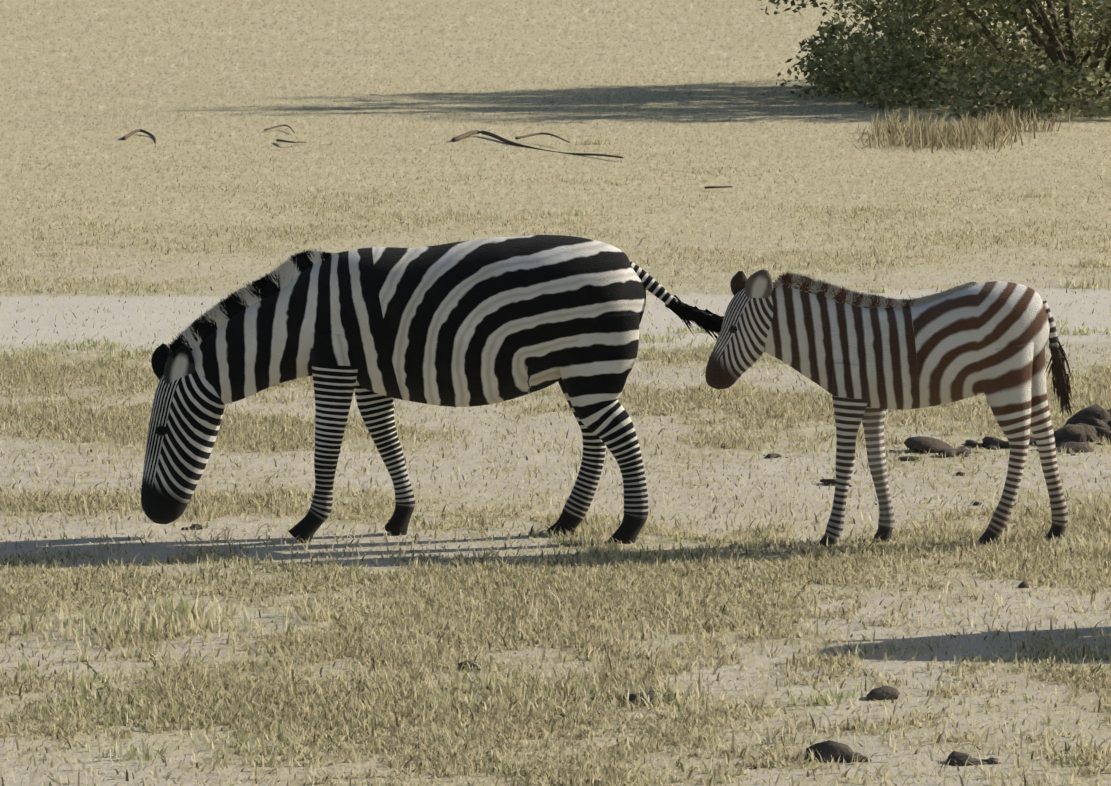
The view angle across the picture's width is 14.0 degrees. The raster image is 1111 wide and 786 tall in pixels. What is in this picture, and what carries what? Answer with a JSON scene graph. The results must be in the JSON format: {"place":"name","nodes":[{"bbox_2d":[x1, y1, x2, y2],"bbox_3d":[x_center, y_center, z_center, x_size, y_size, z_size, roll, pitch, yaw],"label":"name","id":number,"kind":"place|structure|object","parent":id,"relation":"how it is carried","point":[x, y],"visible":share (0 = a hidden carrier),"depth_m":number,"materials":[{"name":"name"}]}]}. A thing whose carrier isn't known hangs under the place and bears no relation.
{"place":"outdoors","nodes":[
{"label":"outdoors","id":0,"kind":"place"},
{"bbox_2d":[0,0,1110,785],"bbox_3d":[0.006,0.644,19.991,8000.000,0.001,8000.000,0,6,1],"label":"terrain","id":1,"kind":"structure","parent":0,"point":[348,52],"depth_m":36.85,"materials":[{"name":"beige soil"}]},
{"bbox_2d":[122,124,732,188],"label":"fallen sticks","id":2,"kind":"object","parent":1,"relation":"on","point":[463,136],"visible":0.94,"depth_m":51.34,"materials":[{"name":"brown wood"}]},
{"bbox_2d":[141,235,723,543],"bbox_3d":[-0.492,0.002,19.930,2.687,1.406,0.471,0,6,1],"label":"adult zebra","id":3,"kind":"object","parent":1,"relation":"on","point":[479,322],"visible":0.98,"depth_m":19.77},
{"bbox_2d":[0,209,1110,765],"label":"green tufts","id":4,"kind":"object","parent":1,"relation":"on","point":[826,699],"visible":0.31,"depth_m":16.21,"materials":[{"name":"green plant"}]},
{"bbox_2d":[20,136,1110,708],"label":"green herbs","id":5,"kind":"object","parent":1,"relation":"on","point":[188,610],"visible":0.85,"depth_m":17.63,"materials":[{"name":"green plant"}]},
{"bbox_2d":[181,471,1029,765],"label":"rocks","id":6,"kind":"object","parent":1,"relation":"on","point":[825,749],"visible":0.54,"depth_m":14.88,"materials":[{"name":"grey stone"}]},
{"bbox_2d":[705,269,1073,547],"bbox_3d":[1.456,0.073,19.745,1.601,1.241,0.288,0,6,1],"label":"zebra foal","id":7,"kind":"object","parent":1,"relation":"on","point":[869,360],"visible":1,"depth_m":19.64,"materials":[{"name":"fur"}]},
{"bbox_2d":[758,0,1110,118],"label":"bush","id":8,"kind":"object","parent":1,"relation":"on","point":[892,66],"depth_m":60.00,"materials":[{"name":"green plant"}]},
{"bbox_2d":[763,404,1110,486],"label":"stones","id":9,"kind":"object","parent":1,"relation":"on","point":[1081,428],"visible":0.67,"depth_m":23.25,"materials":[{"name":"grey stone"}]},
{"bbox_2d":[0,338,1110,785],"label":"grass","id":10,"kind":"structure","parent":0,"point":[580,610],"depth_m":18.07,"materials":[{"name":"beige plant"}]},
{"bbox_2d":[0,75,1110,344],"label":"grass","id":11,"kind":"structure","parent":0,"point":[300,233],"depth_m":38.34,"materials":[{"name":"beige plant"}]},
{"bbox_2d":[845,103,1070,154],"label":"tall dry grass","id":12,"kind":"structure","parent":0,"point":[965,133],"depth_m":51.40,"materials":[{"name":"beige plant"}]}
]}

